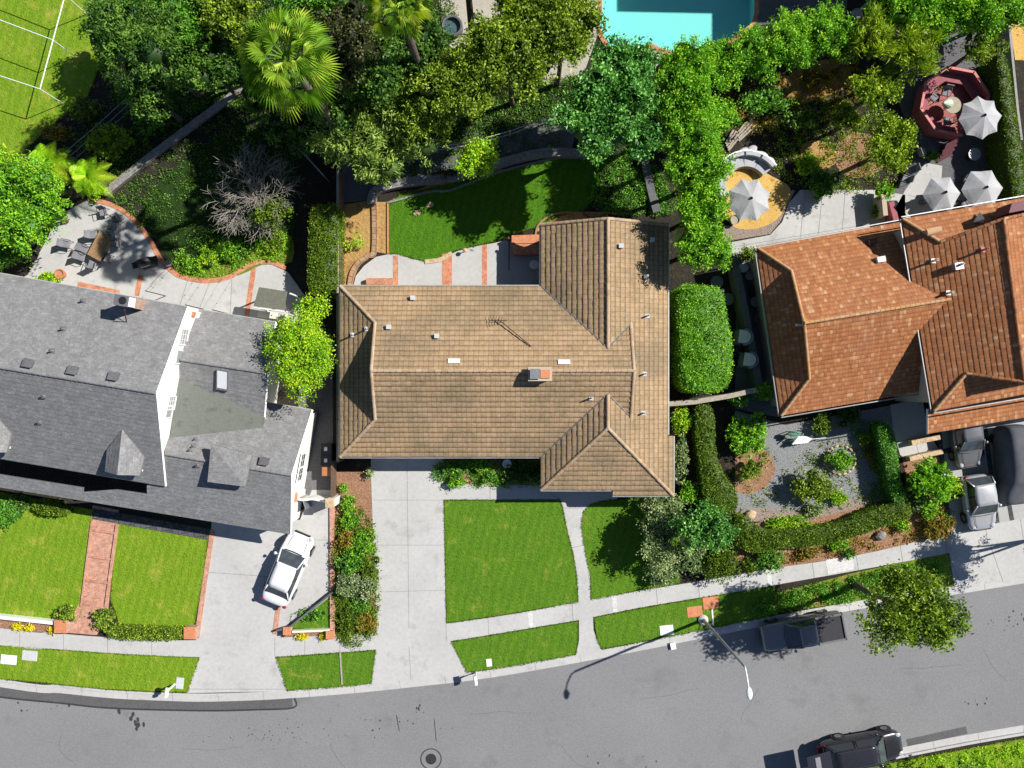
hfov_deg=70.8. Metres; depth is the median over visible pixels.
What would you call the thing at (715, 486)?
hedge
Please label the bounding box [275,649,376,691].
verge lawn
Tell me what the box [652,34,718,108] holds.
hedge tree
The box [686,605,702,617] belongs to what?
utility cover
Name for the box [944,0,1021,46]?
hedge tree
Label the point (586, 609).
pavement
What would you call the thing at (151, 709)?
tar seam
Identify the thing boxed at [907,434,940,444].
stone wall
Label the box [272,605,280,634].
brick band
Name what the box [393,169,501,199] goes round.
planting bed
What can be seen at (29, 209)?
tree
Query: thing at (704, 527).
tree
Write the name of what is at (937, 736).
asphalt patch
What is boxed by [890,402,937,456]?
entry path
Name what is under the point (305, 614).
garden wall
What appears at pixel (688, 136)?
hedge tree
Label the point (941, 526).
shrub
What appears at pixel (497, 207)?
lawn
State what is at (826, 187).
shrub
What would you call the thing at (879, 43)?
feathery tree
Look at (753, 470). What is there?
shrub
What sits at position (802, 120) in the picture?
tree
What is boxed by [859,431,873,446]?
shrub
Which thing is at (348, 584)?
shrub
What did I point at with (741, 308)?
garden wall
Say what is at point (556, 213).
edging
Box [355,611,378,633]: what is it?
shrub
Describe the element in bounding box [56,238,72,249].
garden chair
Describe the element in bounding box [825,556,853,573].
utility pad
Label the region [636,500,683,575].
tree
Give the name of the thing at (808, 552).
shrub
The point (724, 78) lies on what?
hedge tree
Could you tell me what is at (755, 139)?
planting bed
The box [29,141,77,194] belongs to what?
fern palm
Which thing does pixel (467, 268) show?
patio
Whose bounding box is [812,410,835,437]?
shrub
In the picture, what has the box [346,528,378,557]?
shrub
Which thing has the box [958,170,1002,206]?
patio umbrella
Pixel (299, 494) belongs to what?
pillar
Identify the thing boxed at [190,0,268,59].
tree
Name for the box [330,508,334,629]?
brick band
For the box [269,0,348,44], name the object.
tree
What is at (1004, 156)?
hedge
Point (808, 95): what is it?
planting bed
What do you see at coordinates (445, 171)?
shrub
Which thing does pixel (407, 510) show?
driveway
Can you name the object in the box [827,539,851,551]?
shrub
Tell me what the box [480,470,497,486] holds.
shrub
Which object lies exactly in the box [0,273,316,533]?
house
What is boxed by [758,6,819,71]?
hedge tree
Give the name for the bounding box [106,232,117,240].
garden chair
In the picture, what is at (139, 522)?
brick walk
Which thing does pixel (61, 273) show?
round pot
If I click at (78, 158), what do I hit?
railing
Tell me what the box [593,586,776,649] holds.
verge lawn
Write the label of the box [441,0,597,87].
pool deck
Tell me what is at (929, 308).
house
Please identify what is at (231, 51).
tree
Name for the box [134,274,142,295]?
brick band
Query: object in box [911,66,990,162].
octagonal deck
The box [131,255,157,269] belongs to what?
barbecue
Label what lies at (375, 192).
retaining wall
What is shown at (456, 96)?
tree
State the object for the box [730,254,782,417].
side yard
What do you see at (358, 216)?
planting bed
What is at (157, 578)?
lawn
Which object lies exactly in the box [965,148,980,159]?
round table
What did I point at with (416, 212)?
flat stone
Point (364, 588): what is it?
shrub
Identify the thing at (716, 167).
hedge tree
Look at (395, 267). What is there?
brick band
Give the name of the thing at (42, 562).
lawn
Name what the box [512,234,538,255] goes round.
brick planter
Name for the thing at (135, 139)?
ground cover
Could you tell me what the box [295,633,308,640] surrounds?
flower clump
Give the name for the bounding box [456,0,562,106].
tree
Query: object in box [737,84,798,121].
tree
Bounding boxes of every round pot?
[54,269,66,278]
[165,260,171,265]
[503,459,510,467]
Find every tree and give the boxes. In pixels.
[0,143,32,177]
[0,145,72,257]
[0,236,37,271]
[70,0,202,99]
[79,0,130,29]
[113,65,184,124]
[117,0,211,55]
[159,15,240,98]
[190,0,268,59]
[200,141,304,241]
[203,17,257,83]
[228,60,282,122]
[234,4,350,153]
[259,99,337,158]
[260,309,339,409]
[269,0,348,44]
[288,292,332,323]
[293,0,385,95]
[297,61,362,132]
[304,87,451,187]
[338,14,421,107]
[364,0,434,70]
[380,53,464,143]
[381,0,455,81]
[406,30,509,129]
[453,132,500,180]
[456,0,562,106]
[466,0,473,32]
[491,0,556,23]
[528,0,612,86]
[541,58,665,173]
[586,31,664,92]
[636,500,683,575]
[651,67,721,137]
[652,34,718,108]
[657,107,723,165]
[659,143,736,200]
[667,497,741,555]
[671,214,735,272]
[672,170,734,231]
[697,34,748,93]
[706,97,743,144]
[721,22,787,85]
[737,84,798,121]
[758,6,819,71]
[776,106,820,131]
[800,0,856,64]
[825,97,865,135]
[832,0,899,74]
[844,62,909,112]
[850,559,974,657]
[858,109,921,174]
[861,0,941,39]
[882,21,947,84]
[914,0,980,43]
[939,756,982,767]
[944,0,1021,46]
[950,27,1010,66]
[975,0,1023,34]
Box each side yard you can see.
[297,303,332,495]
[672,225,703,395]
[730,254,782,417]
[881,24,998,212]
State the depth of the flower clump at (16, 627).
47.73 m
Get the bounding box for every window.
[164,406,173,418]
[167,396,176,409]
[174,350,183,363]
[178,328,189,345]
[296,466,304,481]
[299,452,306,467]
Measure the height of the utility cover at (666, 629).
0.065 m
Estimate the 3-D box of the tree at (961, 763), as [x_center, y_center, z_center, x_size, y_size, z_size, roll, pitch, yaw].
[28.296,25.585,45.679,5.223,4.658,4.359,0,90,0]
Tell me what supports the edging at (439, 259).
on the lawn at (497, 207)
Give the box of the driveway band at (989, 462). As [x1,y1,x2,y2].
[937,428,1013,533]
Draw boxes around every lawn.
[0,0,103,154]
[0,492,94,622]
[0,645,198,693]
[109,513,208,626]
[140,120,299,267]
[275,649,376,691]
[289,597,329,628]
[388,157,599,261]
[442,498,578,622]
[450,621,579,673]
[580,497,681,600]
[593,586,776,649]
[871,738,1023,767]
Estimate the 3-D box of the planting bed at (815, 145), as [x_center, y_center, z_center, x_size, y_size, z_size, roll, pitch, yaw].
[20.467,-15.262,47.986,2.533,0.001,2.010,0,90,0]
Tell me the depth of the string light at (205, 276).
45.79 m
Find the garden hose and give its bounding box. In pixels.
[583,205,605,217]
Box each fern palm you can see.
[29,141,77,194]
[69,156,117,198]
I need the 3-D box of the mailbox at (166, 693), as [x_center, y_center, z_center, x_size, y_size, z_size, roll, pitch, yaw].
[-22.482,20.086,47.365,0.220,1.310,0.575,10,90,0]
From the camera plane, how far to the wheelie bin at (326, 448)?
46.94 m
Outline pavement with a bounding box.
[0,518,1023,656]
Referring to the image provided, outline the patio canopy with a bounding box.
[254,287,300,315]
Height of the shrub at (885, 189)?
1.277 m
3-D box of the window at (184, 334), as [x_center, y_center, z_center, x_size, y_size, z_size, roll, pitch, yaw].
[-19.848,-2.838,43.589,0.070,1.010,1.010,10,90,0]
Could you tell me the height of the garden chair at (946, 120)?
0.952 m
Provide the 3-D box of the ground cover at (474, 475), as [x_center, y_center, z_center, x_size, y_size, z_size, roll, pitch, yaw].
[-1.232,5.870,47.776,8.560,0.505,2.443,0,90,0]
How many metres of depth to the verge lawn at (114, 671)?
47.98 m
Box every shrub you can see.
[0,517,9,531]
[8,491,30,511]
[32,271,64,281]
[37,123,71,141]
[53,603,76,624]
[66,95,100,120]
[84,122,135,162]
[86,182,106,204]
[89,607,117,632]
[130,106,167,142]
[180,258,198,273]
[194,245,218,269]
[217,238,243,261]
[257,223,284,257]
[298,608,324,621]
[331,529,357,553]
[334,546,366,578]
[335,571,362,598]
[335,605,366,634]
[338,482,348,492]
[339,491,357,514]
[340,511,362,532]
[343,231,367,249]
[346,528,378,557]
[347,593,369,615]
[350,575,376,604]
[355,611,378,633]
[357,552,381,578]
[363,467,374,478]
[432,165,458,182]
[443,460,468,479]
[446,472,467,492]
[468,458,492,473]
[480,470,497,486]
[498,463,525,484]
[522,465,540,482]
[636,494,687,516]
[642,553,685,591]
[670,399,692,436]
[672,541,706,577]
[675,427,689,484]
[679,477,700,506]
[699,544,743,584]
[724,410,768,459]
[727,394,750,407]
[737,243,756,265]
[737,458,766,481]
[738,555,758,578]
[750,380,773,400]
[755,550,785,574]
[764,514,815,528]
[788,464,838,507]
[794,151,821,175]
[796,547,821,561]
[797,67,836,87]
[804,502,827,519]
[805,166,844,201]
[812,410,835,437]
[823,444,855,474]
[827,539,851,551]
[830,488,846,507]
[834,404,863,430]
[842,547,855,559]
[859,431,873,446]
[864,448,875,459]
[868,204,884,218]
[870,461,880,474]
[874,180,896,201]
[890,520,910,532]
[906,455,956,504]
[907,490,927,512]
[913,494,942,520]
[923,148,942,162]
[923,506,956,544]
[925,471,963,501]
[935,68,950,90]
[941,512,952,521]
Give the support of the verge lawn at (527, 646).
on the yard soil at (316, 188)
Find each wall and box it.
[0,613,57,624]
[104,86,242,196]
[257,310,287,320]
[265,112,329,182]
[276,591,332,631]
[292,628,329,632]
[367,148,584,204]
[635,141,660,213]
[669,388,755,405]
[728,268,762,387]
[872,194,887,219]
[905,449,942,460]
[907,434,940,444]
[996,25,1022,140]
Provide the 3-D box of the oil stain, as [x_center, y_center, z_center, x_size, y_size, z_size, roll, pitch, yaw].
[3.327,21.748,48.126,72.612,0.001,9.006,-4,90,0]
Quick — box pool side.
[748,0,753,25]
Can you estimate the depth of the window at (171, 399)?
43.47 m
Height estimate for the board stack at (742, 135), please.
0.090 m
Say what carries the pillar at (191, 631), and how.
on the yard soil at (316, 188)
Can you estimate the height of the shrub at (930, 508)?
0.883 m
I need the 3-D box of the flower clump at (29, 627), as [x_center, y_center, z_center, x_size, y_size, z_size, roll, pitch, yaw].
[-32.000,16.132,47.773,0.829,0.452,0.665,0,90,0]
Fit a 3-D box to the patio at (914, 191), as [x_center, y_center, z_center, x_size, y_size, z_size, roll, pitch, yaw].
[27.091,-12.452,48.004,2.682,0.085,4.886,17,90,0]
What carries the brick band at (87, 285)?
on the yard soil at (316, 188)
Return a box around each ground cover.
[60,64,228,196]
[92,0,458,132]
[111,98,308,217]
[119,178,279,251]
[172,231,293,278]
[327,506,381,650]
[351,123,562,181]
[429,458,540,490]
[433,72,585,143]
[587,146,675,217]
[718,54,865,135]
[727,438,880,515]
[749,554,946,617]
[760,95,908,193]
[776,507,956,564]
[848,419,898,503]
[902,741,1023,767]
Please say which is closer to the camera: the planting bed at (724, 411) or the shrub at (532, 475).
the shrub at (532, 475)
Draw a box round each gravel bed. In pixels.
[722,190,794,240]
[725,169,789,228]
[735,406,895,511]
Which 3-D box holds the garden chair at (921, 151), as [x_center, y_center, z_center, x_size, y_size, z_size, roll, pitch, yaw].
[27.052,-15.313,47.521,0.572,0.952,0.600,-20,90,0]
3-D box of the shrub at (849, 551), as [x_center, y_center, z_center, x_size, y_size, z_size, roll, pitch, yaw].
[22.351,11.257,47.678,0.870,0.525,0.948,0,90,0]
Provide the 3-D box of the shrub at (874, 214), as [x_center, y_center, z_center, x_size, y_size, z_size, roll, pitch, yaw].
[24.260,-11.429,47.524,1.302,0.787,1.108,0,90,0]
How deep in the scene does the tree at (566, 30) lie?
39.41 m
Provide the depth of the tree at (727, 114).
44.09 m
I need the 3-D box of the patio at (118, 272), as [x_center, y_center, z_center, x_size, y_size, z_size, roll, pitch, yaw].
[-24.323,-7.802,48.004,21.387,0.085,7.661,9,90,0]
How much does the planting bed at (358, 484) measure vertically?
0.001 m
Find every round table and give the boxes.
[529,260,538,268]
[532,279,538,284]
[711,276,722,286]
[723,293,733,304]
[946,97,960,112]
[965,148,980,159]
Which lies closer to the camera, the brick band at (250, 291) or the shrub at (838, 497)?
the shrub at (838, 497)
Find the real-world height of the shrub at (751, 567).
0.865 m
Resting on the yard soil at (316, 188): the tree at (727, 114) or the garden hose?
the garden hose
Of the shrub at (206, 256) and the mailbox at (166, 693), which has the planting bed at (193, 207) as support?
the shrub at (206, 256)
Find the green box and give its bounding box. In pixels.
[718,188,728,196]
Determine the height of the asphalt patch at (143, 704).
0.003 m
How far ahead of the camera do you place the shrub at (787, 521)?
47.57 m
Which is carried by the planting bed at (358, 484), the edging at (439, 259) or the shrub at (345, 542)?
the shrub at (345, 542)
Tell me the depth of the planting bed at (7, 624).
47.98 m
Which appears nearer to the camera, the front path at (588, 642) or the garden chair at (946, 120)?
the garden chair at (946, 120)
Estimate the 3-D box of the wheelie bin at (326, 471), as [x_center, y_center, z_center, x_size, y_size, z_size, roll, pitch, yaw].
[-12.120,5.724,47.545,0.660,0.910,0.610,0,90,0]
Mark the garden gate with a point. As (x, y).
(306, 498)
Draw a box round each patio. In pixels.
[25,201,304,327]
[354,240,538,284]
[728,190,904,255]
[896,163,941,217]
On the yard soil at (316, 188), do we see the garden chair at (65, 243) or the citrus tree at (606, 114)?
the citrus tree at (606, 114)
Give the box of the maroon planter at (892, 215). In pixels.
[885,201,898,223]
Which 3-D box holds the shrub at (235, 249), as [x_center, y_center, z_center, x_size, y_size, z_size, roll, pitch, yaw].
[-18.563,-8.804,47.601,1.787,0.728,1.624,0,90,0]
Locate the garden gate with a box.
[299,493,328,509]
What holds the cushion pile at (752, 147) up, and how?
on the planting bed at (755, 139)
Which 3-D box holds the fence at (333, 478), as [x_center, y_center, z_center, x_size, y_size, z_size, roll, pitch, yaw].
[-11.732,6.240,47.425,0.100,1.350,2.430,0,90,0]
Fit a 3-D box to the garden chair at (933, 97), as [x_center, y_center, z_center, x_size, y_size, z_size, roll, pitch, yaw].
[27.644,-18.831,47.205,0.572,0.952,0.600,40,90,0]
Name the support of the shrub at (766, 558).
on the planting bed at (888, 541)
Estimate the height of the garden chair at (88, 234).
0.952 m
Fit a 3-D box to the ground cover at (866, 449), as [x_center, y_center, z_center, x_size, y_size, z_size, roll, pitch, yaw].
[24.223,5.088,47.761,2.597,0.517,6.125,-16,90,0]
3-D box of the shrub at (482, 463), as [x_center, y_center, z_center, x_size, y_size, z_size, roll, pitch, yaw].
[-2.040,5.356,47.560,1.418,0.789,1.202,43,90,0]
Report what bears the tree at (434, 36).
on the yard soil at (316, 188)
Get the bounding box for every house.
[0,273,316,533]
[339,217,674,496]
[749,195,1023,433]
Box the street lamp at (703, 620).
[698,615,752,699]
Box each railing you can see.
[63,67,168,159]
[76,115,137,162]
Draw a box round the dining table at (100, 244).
[87,231,111,261]
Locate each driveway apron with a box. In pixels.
[187,657,285,692]
[371,641,465,685]
[948,538,1023,589]
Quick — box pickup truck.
[759,609,847,652]
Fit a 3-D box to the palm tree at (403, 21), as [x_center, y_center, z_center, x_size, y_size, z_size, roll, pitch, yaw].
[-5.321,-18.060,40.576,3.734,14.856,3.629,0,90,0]
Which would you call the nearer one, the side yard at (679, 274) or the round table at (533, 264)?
the round table at (533, 264)
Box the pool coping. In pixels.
[596,0,758,54]
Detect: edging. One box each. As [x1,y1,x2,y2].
[87,197,286,282]
[347,200,377,284]
[387,203,388,253]
[388,156,589,203]
[425,251,452,263]
[535,211,631,234]
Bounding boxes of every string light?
[145,224,225,295]
[185,222,246,308]
[212,214,274,313]
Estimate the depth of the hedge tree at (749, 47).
43.37 m
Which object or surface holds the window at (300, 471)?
in the house at (178, 410)
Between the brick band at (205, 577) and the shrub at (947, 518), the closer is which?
the shrub at (947, 518)
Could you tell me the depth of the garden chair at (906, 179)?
47.53 m
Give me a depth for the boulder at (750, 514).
47.68 m
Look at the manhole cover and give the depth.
48.12 m
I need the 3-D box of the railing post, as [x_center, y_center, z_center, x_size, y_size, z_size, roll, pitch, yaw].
[-0.197,-8.591,47.650,0.160,0.750,2.200,0,90,0]
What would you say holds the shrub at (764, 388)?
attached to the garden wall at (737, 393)
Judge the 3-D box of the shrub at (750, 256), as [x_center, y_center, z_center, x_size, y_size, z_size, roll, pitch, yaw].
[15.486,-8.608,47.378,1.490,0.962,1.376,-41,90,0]
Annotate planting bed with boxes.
[0,619,53,631]
[284,632,321,636]
[335,472,376,634]
[342,121,574,202]
[344,201,371,284]
[377,202,387,253]
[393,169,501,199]
[443,458,540,484]
[537,214,607,230]
[668,396,734,519]
[705,41,904,194]
[732,455,946,572]
[735,449,774,493]
[735,491,883,521]
[771,60,851,107]
[775,554,953,612]
[800,140,835,169]
[835,132,883,177]
[858,432,878,475]
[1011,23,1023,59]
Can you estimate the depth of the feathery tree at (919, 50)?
43.07 m
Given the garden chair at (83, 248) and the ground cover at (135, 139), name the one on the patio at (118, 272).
the garden chair at (83, 248)
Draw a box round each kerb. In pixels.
[0,578,1023,701]
[804,725,1023,767]
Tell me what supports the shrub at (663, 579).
on the lawn at (613, 538)
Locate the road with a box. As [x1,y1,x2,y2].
[0,583,1023,767]
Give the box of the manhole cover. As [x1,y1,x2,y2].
[420,748,441,767]
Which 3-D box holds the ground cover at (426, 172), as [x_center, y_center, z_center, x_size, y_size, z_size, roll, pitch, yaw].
[-3.787,-15.242,47.828,14.569,0.396,2.572,-11,90,0]
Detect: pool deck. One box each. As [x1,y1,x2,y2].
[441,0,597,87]
[756,0,846,24]
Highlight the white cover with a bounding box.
[176,677,183,688]
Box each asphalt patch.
[0,687,292,709]
[906,727,967,745]
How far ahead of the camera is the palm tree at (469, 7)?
42.46 m
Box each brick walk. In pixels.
[67,505,118,634]
[92,508,211,539]
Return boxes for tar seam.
[0,696,296,711]
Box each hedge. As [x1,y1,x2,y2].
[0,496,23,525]
[30,497,74,516]
[104,623,185,641]
[306,202,345,298]
[669,282,734,394]
[690,402,738,516]
[728,499,912,553]
[868,420,907,503]
[976,50,1023,202]
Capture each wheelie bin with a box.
[320,443,333,454]
[320,455,333,465]
[322,467,330,475]
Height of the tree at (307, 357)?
6.208 m
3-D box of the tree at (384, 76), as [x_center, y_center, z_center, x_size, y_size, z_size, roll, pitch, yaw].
[-7.667,-18.003,43.194,6.078,9.619,5.593,0,90,0]
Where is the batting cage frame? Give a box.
[0,0,85,103]
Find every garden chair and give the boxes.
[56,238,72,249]
[71,251,88,262]
[74,242,89,254]
[83,259,99,269]
[84,230,97,239]
[94,205,108,217]
[101,252,114,262]
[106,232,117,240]
[107,220,119,231]
[110,212,123,223]
[111,237,124,248]
[850,2,867,20]
[898,173,915,185]
[907,163,921,175]
[914,146,927,158]
[929,89,940,103]
[939,84,954,98]
[940,117,955,125]
[958,200,971,207]
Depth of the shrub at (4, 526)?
47.63 m
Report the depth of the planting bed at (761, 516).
47.99 m
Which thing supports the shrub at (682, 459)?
on the planting bed at (724, 411)
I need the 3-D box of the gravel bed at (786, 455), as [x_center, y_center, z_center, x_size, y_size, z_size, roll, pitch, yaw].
[19.867,5.133,47.990,14.667,0.001,8.133,0,90,0]
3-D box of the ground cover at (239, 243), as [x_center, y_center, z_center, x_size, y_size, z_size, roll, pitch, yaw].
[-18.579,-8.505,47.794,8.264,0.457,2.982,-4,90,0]
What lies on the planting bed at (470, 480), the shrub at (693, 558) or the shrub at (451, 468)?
the shrub at (451, 468)
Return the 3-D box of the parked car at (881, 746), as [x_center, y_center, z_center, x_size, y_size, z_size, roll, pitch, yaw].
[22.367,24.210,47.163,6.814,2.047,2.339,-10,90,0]
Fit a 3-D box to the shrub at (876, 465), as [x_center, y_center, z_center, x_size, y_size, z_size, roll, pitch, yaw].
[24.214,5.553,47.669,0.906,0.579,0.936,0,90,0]
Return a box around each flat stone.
[413,210,420,215]
[426,202,433,207]
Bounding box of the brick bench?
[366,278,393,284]
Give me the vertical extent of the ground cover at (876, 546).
0.396 m
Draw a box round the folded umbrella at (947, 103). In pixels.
[942,99,952,108]
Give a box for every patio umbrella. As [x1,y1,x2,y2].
[729,179,769,220]
[919,177,959,210]
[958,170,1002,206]
[959,96,1001,138]
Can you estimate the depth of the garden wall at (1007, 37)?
46.86 m
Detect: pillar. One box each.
[54,619,71,632]
[184,625,198,638]
[283,627,291,634]
[294,489,304,501]
[325,495,340,507]
[326,630,334,638]
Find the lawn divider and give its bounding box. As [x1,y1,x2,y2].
[339,652,342,684]
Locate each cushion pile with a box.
[739,145,756,160]
[757,151,774,162]
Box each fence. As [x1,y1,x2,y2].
[331,459,336,497]
[336,168,343,462]
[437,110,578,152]
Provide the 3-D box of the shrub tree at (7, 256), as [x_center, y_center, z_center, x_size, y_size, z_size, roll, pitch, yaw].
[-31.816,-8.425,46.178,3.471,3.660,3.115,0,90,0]
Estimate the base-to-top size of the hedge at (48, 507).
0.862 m
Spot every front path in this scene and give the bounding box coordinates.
[442,484,616,601]
[576,617,600,654]
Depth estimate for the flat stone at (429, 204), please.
47.91 m
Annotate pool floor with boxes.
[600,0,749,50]
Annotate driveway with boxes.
[196,490,330,639]
[371,458,445,632]
[930,403,1023,532]
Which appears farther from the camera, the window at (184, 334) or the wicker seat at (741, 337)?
the wicker seat at (741, 337)
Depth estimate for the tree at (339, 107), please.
40.95 m
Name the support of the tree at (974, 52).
on the side yard at (957, 166)
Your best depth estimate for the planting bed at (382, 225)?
47.99 m
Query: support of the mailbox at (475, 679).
on the kerb at (271, 695)
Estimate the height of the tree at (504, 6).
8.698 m
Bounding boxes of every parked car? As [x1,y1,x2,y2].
[260,530,315,608]
[806,725,903,767]
[948,425,988,468]
[956,473,1001,530]
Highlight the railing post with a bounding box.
[508,237,509,270]
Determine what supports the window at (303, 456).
in the house at (178, 410)
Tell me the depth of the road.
48.13 m
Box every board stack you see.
[725,130,741,150]
[737,121,754,141]
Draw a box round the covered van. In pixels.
[989,424,1023,504]
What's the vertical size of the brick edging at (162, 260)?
0.080 m
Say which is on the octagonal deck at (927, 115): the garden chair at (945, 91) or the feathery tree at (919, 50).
the garden chair at (945, 91)
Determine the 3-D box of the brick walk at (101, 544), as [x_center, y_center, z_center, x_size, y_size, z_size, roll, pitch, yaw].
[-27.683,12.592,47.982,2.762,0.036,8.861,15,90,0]
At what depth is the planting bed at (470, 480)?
47.99 m
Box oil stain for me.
[17,610,1023,767]
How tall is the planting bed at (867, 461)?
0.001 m
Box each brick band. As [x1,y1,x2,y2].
[77,281,119,293]
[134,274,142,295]
[196,530,214,638]
[244,268,255,315]
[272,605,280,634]
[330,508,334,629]
[393,255,397,284]
[442,254,451,284]
[482,244,486,284]
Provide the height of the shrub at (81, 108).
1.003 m
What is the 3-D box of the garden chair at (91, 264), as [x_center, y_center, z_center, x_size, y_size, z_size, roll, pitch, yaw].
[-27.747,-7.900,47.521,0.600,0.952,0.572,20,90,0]
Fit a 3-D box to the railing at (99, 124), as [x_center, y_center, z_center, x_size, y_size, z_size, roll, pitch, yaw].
[-25.837,-17.804,47.325,8.689,1.350,0.296,-40,90,0]
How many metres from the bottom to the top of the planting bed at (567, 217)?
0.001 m
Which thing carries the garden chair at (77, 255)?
on the patio at (118, 272)
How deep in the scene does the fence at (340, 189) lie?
46.30 m
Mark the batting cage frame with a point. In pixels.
(49, 51)
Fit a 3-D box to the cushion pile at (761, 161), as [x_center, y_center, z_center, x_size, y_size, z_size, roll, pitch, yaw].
[16.706,-14.870,47.710,1.460,0.580,0.859,23,90,0]
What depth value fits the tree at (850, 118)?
45.59 m
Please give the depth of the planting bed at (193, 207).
47.98 m
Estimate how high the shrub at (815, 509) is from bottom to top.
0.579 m
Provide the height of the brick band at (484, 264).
0.020 m
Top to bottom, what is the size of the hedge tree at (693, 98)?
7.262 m
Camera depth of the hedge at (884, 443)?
46.77 m
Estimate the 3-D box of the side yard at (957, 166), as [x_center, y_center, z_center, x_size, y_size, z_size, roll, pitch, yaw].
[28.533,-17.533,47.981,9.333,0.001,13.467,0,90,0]
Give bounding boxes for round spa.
[441,15,462,39]
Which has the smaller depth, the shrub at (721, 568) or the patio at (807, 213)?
the shrub at (721, 568)
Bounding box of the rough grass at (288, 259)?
[176,234,293,278]
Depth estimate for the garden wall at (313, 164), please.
46.30 m
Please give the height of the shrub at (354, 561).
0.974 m
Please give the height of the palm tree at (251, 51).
15.472 m
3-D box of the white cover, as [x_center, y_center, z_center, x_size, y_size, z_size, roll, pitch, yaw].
[-22.133,19.933,47.983,0.500,0.065,0.750,6,90,0]
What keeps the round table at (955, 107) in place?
on the octagonal deck at (927, 115)
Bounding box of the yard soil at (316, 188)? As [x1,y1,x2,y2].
[0,0,1023,692]
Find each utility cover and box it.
[0,654,16,664]
[22,650,37,660]
[486,659,491,666]
[659,625,673,635]
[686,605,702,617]
[702,596,718,609]
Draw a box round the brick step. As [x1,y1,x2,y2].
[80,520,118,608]
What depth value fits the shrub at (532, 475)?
47.50 m
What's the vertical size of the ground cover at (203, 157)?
0.344 m
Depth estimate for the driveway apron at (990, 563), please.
47.98 m
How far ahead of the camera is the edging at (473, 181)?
47.88 m
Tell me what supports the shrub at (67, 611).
on the lawn at (42, 562)
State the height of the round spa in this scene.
0.460 m
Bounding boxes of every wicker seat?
[729,328,753,345]
[731,351,758,368]
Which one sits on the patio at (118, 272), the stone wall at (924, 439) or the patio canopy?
the patio canopy
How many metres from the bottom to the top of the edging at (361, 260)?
0.160 m
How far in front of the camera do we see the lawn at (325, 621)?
47.98 m
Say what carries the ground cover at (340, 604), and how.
on the planting bed at (358, 484)
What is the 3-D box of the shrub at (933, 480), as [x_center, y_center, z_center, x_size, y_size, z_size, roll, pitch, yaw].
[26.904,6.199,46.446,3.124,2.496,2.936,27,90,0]
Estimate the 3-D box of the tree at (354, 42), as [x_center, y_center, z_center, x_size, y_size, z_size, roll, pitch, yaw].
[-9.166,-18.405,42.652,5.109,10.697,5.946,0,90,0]
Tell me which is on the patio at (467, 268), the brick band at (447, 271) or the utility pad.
the brick band at (447, 271)
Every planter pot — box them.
[730,214,739,224]
[739,263,748,271]
[745,271,753,279]
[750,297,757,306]
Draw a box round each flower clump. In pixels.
[12,622,24,632]
[24,622,34,631]
[46,626,54,635]
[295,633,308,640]
[318,632,327,642]
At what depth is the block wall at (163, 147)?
47.70 m
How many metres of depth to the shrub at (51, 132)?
47.29 m
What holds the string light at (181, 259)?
on the patio at (118, 272)
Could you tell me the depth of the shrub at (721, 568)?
46.92 m
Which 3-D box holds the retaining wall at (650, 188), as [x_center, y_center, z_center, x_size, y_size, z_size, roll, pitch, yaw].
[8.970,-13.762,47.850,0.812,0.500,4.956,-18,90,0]
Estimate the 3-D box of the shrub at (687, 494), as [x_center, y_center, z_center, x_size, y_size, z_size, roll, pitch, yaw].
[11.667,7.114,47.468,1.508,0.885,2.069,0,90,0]
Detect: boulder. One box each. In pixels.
[745,510,755,518]
[874,531,885,539]
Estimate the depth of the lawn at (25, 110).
47.98 m
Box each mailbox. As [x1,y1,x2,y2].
[163,683,175,697]
[473,671,477,685]
[670,642,675,649]
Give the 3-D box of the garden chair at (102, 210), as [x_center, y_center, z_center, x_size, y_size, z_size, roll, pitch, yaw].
[-27.016,-11.385,47.521,0.600,0.952,0.572,-10,90,0]
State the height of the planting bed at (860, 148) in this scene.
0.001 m
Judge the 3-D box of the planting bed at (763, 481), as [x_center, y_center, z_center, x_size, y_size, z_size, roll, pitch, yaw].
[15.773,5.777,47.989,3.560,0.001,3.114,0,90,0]
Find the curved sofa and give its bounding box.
[716,150,776,188]
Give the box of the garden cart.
[781,431,825,445]
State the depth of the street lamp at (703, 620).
42.96 m
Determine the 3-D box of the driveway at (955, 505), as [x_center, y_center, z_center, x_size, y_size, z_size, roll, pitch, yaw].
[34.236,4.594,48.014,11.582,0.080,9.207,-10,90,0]
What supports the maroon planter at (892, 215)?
on the patio at (807, 213)
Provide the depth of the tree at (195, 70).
41.61 m

